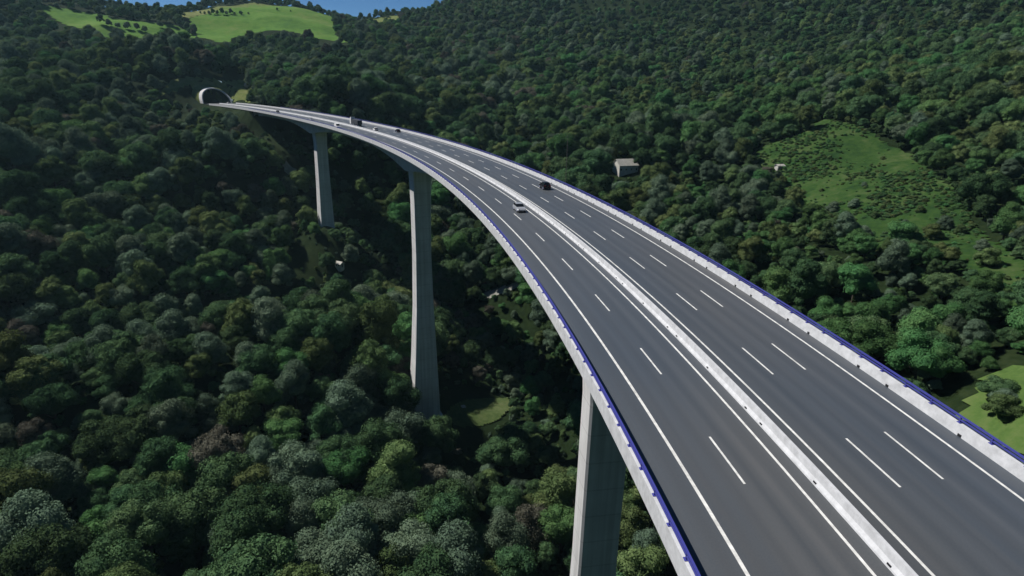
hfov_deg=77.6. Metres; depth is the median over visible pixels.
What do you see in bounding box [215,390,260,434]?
broadleaf tree
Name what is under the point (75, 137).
broadleaf tree
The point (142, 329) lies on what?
broadleaf tree
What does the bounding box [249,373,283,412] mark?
broadleaf tree
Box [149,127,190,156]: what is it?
broadleaf tree
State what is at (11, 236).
broadleaf tree
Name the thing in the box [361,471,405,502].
broadleaf tree
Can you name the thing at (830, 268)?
broadleaf tree
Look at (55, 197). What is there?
broadleaf tree
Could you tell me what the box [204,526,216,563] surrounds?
broadleaf tree
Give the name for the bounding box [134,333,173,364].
broadleaf tree
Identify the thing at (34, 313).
broadleaf tree
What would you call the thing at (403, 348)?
broadleaf tree
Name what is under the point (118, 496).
broadleaf tree
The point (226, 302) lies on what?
broadleaf tree
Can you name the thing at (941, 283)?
broadleaf tree
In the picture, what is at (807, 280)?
broadleaf tree
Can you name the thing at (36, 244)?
broadleaf tree
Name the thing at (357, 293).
broadleaf tree
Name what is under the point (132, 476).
broadleaf tree
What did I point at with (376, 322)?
broadleaf tree
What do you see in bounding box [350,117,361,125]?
lorry
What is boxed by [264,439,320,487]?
broadleaf tree
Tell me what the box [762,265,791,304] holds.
broadleaf tree
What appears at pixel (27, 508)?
broadleaf tree
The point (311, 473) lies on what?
broadleaf tree
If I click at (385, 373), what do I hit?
broadleaf tree
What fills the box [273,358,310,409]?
broadleaf tree
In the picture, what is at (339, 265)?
shed
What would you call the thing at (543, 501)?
broadleaf tree
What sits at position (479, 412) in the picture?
clearing
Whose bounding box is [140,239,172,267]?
broadleaf tree
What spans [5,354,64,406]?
broadleaf tree
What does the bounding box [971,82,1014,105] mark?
broadleaf tree
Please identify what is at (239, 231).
broadleaf tree
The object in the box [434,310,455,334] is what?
broadleaf tree
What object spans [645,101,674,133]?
broadleaf tree
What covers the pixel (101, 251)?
broadleaf tree
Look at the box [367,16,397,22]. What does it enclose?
hilltop grass
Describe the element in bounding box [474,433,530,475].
broadleaf tree
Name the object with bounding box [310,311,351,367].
broadleaf tree
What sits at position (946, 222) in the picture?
bush
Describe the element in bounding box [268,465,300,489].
broadleaf tree
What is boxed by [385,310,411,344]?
broadleaf tree
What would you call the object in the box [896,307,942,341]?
broadleaf tree
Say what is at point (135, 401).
broadleaf tree
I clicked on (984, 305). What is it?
broadleaf tree
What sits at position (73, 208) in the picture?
broadleaf tree
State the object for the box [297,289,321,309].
broadleaf tree
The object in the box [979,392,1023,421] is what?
bush
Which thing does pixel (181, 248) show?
broadleaf tree
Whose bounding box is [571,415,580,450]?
broadleaf tree
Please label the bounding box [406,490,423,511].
broadleaf tree
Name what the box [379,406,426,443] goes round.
broadleaf tree
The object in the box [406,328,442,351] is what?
broadleaf tree
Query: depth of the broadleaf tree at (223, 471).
202.96 m
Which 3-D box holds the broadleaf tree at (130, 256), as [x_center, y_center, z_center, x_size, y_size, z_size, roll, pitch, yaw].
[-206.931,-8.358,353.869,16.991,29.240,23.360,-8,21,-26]
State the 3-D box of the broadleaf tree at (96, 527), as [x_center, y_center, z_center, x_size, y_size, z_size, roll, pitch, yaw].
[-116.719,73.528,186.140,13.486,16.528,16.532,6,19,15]
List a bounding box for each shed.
[335,261,344,271]
[774,164,784,170]
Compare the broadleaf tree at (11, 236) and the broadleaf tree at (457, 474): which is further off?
the broadleaf tree at (11, 236)
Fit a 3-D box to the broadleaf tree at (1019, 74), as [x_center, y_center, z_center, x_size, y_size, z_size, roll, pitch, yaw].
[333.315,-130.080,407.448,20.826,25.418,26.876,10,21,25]
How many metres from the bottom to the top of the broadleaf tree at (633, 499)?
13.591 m
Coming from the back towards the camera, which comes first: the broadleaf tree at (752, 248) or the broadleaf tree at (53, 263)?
the broadleaf tree at (53, 263)
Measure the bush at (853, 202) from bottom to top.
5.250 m
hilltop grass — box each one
[182,3,298,17]
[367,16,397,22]
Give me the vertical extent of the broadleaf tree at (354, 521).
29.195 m
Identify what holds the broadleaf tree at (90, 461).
on the hillside
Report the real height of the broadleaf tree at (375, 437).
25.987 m
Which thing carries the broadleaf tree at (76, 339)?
on the hillside
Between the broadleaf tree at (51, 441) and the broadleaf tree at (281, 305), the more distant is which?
the broadleaf tree at (281, 305)
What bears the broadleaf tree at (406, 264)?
on the hillside
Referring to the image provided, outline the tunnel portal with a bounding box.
[192,83,232,103]
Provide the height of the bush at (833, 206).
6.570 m
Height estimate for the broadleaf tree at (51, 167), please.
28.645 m
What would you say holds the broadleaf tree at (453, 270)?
on the hillside
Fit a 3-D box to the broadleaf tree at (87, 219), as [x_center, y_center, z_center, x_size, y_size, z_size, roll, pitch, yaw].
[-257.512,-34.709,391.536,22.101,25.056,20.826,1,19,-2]
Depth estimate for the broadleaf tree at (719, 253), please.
268.57 m
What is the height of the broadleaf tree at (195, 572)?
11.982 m
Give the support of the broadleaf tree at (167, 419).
on the hillside
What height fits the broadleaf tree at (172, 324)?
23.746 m
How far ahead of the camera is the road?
51.34 m
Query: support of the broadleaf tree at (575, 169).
on the hillside
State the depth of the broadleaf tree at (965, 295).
190.66 m
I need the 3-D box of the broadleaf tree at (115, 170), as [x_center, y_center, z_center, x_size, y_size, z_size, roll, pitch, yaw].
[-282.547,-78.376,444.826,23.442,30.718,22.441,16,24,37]
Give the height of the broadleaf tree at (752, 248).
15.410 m
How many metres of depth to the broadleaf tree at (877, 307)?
202.52 m
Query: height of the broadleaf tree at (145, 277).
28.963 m
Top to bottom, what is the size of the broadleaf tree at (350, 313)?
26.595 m
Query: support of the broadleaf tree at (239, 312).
on the hillside
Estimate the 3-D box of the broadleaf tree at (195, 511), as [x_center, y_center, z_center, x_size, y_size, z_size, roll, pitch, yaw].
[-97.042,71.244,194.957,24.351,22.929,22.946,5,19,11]
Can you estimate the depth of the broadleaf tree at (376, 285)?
396.15 m
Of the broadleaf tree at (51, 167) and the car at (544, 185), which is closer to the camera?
the car at (544, 185)
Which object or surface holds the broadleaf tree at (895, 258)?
on the hillside
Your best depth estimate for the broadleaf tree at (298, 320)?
274.21 m
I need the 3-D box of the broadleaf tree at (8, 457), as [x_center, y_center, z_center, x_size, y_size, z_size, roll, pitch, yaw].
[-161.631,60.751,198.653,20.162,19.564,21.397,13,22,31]
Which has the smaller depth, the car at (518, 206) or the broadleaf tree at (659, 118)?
the car at (518, 206)
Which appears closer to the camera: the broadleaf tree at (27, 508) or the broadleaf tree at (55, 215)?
the broadleaf tree at (27, 508)
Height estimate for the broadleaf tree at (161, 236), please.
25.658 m
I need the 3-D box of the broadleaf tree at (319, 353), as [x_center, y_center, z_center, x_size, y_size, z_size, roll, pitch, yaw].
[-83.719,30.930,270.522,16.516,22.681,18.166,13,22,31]
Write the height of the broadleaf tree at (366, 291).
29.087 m
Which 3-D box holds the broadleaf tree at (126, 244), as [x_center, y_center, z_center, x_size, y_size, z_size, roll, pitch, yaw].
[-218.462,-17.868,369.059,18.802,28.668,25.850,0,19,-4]
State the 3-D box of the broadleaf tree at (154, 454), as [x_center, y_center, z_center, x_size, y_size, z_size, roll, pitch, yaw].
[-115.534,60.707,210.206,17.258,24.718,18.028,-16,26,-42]
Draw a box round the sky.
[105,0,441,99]
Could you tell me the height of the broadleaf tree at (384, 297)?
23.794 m
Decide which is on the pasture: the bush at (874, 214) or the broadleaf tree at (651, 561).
the bush at (874, 214)
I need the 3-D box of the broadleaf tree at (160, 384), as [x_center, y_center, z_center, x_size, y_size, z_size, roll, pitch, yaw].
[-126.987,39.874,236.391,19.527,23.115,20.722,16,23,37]
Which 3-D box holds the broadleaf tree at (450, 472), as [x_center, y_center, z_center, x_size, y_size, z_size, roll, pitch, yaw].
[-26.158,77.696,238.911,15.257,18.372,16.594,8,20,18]
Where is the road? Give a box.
[204,101,1023,575]
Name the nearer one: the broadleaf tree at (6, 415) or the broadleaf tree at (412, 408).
the broadleaf tree at (6, 415)
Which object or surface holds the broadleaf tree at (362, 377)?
on the hillside
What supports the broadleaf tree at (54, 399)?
on the hillside
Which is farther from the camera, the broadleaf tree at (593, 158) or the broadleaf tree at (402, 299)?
the broadleaf tree at (593, 158)
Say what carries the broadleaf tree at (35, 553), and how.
on the hillside
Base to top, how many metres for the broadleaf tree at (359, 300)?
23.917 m
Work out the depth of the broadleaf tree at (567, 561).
212.54 m
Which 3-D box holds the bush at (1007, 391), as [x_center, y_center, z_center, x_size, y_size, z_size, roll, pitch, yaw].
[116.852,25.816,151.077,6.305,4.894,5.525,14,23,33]
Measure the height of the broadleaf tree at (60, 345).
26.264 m
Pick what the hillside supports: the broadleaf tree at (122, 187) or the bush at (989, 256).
the broadleaf tree at (122, 187)
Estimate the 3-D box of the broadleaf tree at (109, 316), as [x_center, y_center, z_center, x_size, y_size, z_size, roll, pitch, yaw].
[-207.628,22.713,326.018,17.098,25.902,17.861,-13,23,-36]
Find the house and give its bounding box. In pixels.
[612,158,638,176]
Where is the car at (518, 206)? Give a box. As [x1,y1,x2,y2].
[513,202,525,211]
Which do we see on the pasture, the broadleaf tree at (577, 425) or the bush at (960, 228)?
the bush at (960, 228)
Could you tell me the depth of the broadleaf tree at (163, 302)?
334.54 m
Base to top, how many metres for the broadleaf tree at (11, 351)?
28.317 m
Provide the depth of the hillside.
411.20 m
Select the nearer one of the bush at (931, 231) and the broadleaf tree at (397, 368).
the bush at (931, 231)
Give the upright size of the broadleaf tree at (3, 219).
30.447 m
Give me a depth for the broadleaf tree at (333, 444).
231.28 m
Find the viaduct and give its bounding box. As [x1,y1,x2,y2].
[209,103,1023,575]
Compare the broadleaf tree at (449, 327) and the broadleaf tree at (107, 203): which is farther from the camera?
the broadleaf tree at (107, 203)
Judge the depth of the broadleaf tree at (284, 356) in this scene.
258.36 m
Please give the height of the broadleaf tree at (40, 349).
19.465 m
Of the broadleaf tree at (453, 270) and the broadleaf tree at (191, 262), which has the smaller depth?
the broadleaf tree at (191, 262)
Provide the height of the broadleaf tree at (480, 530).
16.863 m
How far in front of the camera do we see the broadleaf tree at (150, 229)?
387.50 m
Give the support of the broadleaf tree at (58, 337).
on the hillside
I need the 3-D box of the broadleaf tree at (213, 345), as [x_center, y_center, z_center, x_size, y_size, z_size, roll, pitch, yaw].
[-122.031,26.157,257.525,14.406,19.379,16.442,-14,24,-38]
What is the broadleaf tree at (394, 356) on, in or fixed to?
on the hillside
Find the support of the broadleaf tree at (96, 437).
on the hillside
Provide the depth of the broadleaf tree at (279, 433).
232.40 m
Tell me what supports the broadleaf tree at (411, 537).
on the hillside
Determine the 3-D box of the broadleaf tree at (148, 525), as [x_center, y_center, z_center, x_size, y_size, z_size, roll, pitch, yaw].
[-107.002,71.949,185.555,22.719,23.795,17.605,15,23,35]
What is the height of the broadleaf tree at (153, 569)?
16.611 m
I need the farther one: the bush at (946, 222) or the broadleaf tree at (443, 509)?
the bush at (946, 222)
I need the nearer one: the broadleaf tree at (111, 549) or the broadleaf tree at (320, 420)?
the broadleaf tree at (111, 549)
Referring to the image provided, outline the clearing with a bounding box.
[446,397,512,427]
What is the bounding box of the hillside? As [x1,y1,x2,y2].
[0,0,1023,575]
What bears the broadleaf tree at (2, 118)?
on the hillside
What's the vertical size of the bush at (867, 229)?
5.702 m
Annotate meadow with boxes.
[43,5,195,37]
[189,5,347,42]
[956,365,1023,462]
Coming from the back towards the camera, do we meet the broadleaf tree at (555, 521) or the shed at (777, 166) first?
the shed at (777, 166)
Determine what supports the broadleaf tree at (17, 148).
on the hillside
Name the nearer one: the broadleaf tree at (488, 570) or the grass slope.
the broadleaf tree at (488, 570)
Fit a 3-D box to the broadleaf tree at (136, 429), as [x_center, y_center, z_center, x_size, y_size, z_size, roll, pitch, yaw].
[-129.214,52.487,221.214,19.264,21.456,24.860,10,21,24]
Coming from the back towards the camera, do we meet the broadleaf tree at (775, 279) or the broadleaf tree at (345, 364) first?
the broadleaf tree at (345, 364)
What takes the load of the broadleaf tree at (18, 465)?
on the hillside
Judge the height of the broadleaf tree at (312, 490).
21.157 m
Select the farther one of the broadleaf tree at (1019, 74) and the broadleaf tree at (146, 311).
the broadleaf tree at (1019, 74)
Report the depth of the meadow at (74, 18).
939.68 m
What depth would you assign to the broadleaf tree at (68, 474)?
195.88 m
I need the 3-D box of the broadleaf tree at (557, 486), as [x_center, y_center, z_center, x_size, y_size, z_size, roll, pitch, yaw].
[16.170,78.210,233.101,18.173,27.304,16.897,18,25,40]
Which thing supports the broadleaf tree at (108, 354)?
on the hillside
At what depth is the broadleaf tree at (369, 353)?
270.04 m
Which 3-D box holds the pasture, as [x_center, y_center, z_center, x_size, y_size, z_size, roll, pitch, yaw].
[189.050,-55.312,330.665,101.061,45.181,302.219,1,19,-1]
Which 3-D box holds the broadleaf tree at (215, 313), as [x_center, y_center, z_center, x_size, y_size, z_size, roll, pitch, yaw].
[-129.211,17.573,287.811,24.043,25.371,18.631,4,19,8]
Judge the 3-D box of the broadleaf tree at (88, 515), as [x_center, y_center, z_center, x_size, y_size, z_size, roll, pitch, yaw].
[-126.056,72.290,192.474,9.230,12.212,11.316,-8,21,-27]
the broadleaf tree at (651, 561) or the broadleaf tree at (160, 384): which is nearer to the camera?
the broadleaf tree at (651, 561)
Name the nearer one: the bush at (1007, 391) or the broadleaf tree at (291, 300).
the bush at (1007, 391)
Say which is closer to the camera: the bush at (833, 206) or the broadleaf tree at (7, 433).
the broadleaf tree at (7, 433)
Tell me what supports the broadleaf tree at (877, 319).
on the hillside
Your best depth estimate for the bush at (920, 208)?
297.62 m
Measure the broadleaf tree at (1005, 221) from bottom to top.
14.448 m
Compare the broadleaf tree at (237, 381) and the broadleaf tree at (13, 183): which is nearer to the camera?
the broadleaf tree at (237, 381)
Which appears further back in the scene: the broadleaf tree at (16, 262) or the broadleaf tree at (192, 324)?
the broadleaf tree at (16, 262)
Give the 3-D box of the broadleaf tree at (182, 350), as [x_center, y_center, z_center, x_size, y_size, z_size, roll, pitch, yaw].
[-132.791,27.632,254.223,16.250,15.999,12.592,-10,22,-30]
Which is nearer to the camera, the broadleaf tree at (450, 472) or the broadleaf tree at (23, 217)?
the broadleaf tree at (450, 472)
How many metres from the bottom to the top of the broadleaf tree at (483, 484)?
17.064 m
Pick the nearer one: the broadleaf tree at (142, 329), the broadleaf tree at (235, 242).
the broadleaf tree at (142, 329)
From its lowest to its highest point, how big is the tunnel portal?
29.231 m
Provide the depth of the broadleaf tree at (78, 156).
452.20 m
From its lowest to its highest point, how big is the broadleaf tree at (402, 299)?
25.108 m
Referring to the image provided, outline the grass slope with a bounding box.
[160,76,250,102]
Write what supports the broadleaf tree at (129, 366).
on the hillside
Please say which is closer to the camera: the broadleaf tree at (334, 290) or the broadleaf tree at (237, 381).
the broadleaf tree at (237, 381)
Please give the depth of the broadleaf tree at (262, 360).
251.92 m
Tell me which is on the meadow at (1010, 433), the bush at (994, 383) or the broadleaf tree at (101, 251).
the bush at (994, 383)
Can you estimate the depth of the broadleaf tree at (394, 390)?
264.95 m
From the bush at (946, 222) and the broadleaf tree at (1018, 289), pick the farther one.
the bush at (946, 222)
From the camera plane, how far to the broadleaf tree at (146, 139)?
482.02 m
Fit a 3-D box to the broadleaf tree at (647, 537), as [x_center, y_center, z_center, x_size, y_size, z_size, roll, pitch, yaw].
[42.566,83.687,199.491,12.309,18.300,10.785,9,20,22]
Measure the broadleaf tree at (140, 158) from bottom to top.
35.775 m
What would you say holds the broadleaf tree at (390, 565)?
on the hillside
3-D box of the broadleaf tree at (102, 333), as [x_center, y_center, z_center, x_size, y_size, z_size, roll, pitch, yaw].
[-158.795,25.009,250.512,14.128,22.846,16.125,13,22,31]
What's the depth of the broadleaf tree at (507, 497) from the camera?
237.36 m
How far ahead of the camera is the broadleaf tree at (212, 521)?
189.11 m
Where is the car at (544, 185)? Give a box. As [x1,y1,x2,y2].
[539,182,550,189]
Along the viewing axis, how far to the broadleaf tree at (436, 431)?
259.47 m
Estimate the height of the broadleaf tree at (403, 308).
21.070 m
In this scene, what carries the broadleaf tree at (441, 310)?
on the hillside
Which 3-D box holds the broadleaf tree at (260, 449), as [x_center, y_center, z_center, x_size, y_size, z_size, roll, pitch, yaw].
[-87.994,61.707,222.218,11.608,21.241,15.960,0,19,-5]
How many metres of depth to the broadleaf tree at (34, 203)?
378.44 m
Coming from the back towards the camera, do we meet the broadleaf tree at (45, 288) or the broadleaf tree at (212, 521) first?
the broadleaf tree at (45, 288)
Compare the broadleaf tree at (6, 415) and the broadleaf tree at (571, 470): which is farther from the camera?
the broadleaf tree at (571, 470)
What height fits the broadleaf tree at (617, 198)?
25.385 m
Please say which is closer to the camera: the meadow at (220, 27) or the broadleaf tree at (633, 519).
the broadleaf tree at (633, 519)
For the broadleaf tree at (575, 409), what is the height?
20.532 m
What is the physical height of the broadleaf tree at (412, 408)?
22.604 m
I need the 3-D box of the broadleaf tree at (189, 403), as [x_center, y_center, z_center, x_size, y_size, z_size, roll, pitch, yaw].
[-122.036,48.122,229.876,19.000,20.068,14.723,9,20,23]
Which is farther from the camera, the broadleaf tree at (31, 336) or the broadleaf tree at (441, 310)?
the broadleaf tree at (441, 310)
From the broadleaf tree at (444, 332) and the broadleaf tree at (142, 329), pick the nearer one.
the broadleaf tree at (142, 329)
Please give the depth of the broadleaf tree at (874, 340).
184.03 m
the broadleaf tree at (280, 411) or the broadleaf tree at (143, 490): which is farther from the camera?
the broadleaf tree at (280, 411)
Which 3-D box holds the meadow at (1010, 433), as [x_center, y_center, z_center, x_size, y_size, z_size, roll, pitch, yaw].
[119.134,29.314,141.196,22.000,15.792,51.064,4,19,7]
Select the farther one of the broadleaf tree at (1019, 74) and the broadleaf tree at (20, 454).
the broadleaf tree at (1019, 74)
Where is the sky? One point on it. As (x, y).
(352, 7)
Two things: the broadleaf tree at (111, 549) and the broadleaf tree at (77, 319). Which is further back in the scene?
the broadleaf tree at (77, 319)
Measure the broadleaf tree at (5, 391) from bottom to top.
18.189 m
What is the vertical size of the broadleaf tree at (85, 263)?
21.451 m
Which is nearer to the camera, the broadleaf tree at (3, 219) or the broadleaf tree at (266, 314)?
the broadleaf tree at (266, 314)
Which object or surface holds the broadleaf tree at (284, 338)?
on the hillside
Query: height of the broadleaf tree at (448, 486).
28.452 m
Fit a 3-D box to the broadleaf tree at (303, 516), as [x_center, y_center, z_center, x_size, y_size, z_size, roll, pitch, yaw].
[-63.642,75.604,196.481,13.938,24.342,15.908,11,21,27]
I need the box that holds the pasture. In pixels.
[752,119,1023,308]
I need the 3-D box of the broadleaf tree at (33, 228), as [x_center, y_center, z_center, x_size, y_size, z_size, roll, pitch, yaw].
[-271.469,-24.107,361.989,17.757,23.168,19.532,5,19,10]
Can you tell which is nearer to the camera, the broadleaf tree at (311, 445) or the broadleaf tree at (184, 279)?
the broadleaf tree at (311, 445)
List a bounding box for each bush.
[825,201,840,211]
[847,198,859,206]
[862,225,872,234]
[870,211,880,217]
[915,205,925,212]
[921,223,945,239]
[937,215,954,229]
[953,224,967,233]
[972,247,1005,265]
[973,238,992,250]
[976,374,1020,393]
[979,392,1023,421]
[987,388,1019,401]
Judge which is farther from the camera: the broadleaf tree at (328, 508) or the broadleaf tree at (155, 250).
the broadleaf tree at (155, 250)
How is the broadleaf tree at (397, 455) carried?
on the hillside
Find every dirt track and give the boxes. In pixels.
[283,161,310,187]
[478,282,521,298]
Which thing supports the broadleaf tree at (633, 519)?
on the hillside
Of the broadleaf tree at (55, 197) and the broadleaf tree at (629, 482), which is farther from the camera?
the broadleaf tree at (55, 197)
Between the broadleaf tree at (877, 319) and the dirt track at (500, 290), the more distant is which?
the dirt track at (500, 290)
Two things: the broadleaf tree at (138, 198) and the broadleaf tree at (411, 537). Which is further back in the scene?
the broadleaf tree at (138, 198)
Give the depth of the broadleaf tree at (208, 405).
234.24 m
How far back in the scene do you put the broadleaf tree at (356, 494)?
218.76 m
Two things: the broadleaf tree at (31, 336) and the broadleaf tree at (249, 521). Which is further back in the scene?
the broadleaf tree at (31, 336)
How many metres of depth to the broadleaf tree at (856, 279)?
220.97 m
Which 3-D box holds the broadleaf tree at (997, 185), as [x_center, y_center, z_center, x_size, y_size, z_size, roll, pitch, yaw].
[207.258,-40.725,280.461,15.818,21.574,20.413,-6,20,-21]
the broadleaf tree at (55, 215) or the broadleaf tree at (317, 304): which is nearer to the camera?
the broadleaf tree at (317, 304)
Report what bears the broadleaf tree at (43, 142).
on the hillside
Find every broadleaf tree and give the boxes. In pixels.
[0,112,6,123]
[0,122,43,168]
[0,169,43,204]
[0,215,28,230]
[0,221,31,255]
[0,252,39,278]
[0,271,36,308]
[0,329,37,396]
[0,372,14,402]
[0,395,14,423]
[0,423,18,448]
[0,446,26,471]
[0,488,77,575]
[0,522,94,575]
[2,192,50,220]
[2,318,41,345]
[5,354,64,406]
[7,298,58,335]
[8,460,28,473]
[9,213,32,227]
[9,353,76,398]
[12,448,25,457]
[15,417,54,446]
[17,228,59,257]
[18,430,69,462]
[21,382,81,427]
[21,450,90,502]
[26,225,46,239]
[28,345,51,354]
[29,136,51,161]
[29,209,67,224]
[30,154,71,188]
[30,276,67,314]
[31,218,56,235]
[37,250,71,280]
[39,188,74,208]
[43,330,76,347]
[52,343,66,351]
[59,308,91,337]
[60,198,97,227]
[62,336,82,348]
[63,126,96,169]
[63,330,119,368]
[65,526,158,575]
[67,244,100,272]
[69,487,112,519]
[70,414,136,463]
[72,145,102,161]
[73,211,111,230]
[77,504,106,526]
[78,150,120,172]
[79,450,107,471]
[81,190,123,216]
[81,233,118,277]
[84,324,116,363]
[84,514,112,554]
[87,308,123,333]
[90,330,144,372]
[93,156,125,183]
[99,180,135,197]
[101,403,159,460]
[101,483,134,517]
[102,494,178,561]
[112,349,179,384]
[112,468,145,488]
[115,234,147,256]
[118,479,182,510]
[119,301,162,330]
[120,249,156,294]
[123,193,144,206]
[123,395,154,417]
[125,141,157,174]
[125,259,165,298]
[125,318,159,336]
[131,435,185,479]
[132,135,154,145]
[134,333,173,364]
[134,365,195,404]
[135,222,162,236]
[137,561,156,575]
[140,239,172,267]
[146,230,175,250]
[146,398,198,442]
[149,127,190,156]
[151,293,179,317]
[151,396,197,440]
[152,485,226,546]
[153,308,195,341]
[164,265,206,297]
[166,232,199,265]
[166,338,196,365]
[183,568,208,575]
[184,316,201,334]
[185,258,197,267]
[191,451,268,493]
[192,331,230,369]
[193,253,222,291]
[193,392,224,423]
[198,299,235,330]
[203,300,228,310]
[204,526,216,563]
[207,508,220,544]
[208,504,272,564]
[214,233,254,268]
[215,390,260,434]
[218,370,254,399]
[220,297,254,336]
[223,463,270,497]
[231,228,249,233]
[232,341,259,372]
[234,343,278,375]
[245,434,275,467]
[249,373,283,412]
[250,296,287,347]
[255,297,286,309]
[260,404,299,430]
[262,417,303,450]
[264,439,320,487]
[265,308,318,345]
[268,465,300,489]
[269,347,310,380]
[270,327,302,353]
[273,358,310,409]
[280,286,309,313]
[280,496,320,541]
[287,475,339,503]
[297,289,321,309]
[297,293,329,314]
[298,451,324,480]
[299,336,335,370]
[302,439,322,456]
[303,401,343,441]
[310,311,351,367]
[310,488,375,532]
[314,297,362,349]
[316,433,362,463]
[319,278,353,302]
[323,426,358,440]
[323,502,380,564]
[325,379,377,432]
[337,350,355,371]
[341,489,363,501]
[342,363,380,400]
[345,338,389,387]
[346,294,374,336]
[349,290,367,302]
[353,284,381,301]
[353,300,401,348]
[353,417,414,476]
[354,489,419,543]
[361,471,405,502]
[364,439,422,491]
[366,279,386,294]
[373,293,397,312]
[373,540,412,575]
[375,368,410,393]
[376,375,421,414]
[378,517,435,570]
[379,344,402,368]
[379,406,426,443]
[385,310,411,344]
[386,290,411,304]
[388,354,409,378]
[395,304,412,315]
[396,337,411,373]
[396,511,427,531]
[398,252,411,279]
[404,383,422,412]
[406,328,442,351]
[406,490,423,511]
[408,477,481,521]
[412,414,459,454]
[423,492,473,540]
[434,306,452,323]
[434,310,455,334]
[435,320,450,355]
[438,258,473,285]
[446,470,454,477]
[447,470,477,499]
[468,472,495,504]
[472,521,495,563]
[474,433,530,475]
[478,558,501,575]
[481,511,532,563]
[482,483,523,520]
[491,543,538,575]
[498,421,530,464]
[530,466,576,508]
[533,491,550,509]
[538,503,574,554]
[553,166,588,180]
[562,545,571,569]
[563,400,581,429]
[566,466,577,504]
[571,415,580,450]
[580,148,613,173]
[601,187,632,210]
[617,543,669,575]
[619,503,650,548]
[623,485,644,510]
[624,465,635,489]
[631,527,665,567]
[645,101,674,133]
[707,242,733,268]
[737,235,766,262]
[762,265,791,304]
[784,256,830,306]
[819,260,843,286]
[837,262,878,301]
[848,314,890,340]
[850,318,899,362]
[852,298,891,321]
[875,238,911,273]
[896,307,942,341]
[922,272,960,299]
[924,330,958,354]
[928,345,966,380]
[947,286,994,323]
[954,172,1011,213]
[962,289,1008,324]
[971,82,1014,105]
[988,209,1023,239]
[1008,280,1023,304]
[1014,68,1023,85]
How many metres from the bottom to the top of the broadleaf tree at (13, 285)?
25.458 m
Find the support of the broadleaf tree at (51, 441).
on the hillside
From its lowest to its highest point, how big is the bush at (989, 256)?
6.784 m
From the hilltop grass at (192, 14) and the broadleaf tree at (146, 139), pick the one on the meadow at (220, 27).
the hilltop grass at (192, 14)
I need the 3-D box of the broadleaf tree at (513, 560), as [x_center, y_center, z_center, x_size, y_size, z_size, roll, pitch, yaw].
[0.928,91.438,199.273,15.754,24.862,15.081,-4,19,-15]
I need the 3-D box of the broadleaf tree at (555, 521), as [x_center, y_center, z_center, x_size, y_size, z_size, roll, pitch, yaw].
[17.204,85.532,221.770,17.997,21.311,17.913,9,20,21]
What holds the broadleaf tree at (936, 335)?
on the hillside
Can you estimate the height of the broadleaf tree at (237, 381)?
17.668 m
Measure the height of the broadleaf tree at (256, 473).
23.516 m
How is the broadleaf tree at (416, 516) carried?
on the hillside
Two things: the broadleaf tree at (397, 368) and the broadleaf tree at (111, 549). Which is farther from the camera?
the broadleaf tree at (397, 368)
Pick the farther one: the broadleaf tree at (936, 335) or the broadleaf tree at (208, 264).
the broadleaf tree at (208, 264)
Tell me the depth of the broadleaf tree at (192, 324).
270.69 m
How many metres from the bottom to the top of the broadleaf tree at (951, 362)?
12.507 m
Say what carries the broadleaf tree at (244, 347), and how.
on the hillside
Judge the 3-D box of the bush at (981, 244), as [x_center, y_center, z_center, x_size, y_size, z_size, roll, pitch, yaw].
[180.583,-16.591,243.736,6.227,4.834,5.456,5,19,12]
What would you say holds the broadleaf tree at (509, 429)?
on the hillside
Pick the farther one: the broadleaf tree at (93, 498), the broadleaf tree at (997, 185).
the broadleaf tree at (997, 185)
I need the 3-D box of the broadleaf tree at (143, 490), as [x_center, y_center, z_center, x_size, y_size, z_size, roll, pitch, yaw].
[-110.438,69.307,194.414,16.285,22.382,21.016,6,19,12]
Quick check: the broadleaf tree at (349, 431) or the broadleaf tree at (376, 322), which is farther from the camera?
the broadleaf tree at (376, 322)
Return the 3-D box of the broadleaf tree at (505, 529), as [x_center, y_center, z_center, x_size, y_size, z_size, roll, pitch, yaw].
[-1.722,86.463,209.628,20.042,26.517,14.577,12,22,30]
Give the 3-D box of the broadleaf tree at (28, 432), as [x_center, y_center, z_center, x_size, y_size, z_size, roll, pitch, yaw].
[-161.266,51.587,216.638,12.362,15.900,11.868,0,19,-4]
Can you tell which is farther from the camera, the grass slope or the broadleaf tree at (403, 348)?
the grass slope
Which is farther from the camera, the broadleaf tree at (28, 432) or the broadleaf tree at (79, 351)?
the broadleaf tree at (79, 351)
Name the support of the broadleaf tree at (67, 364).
on the hillside

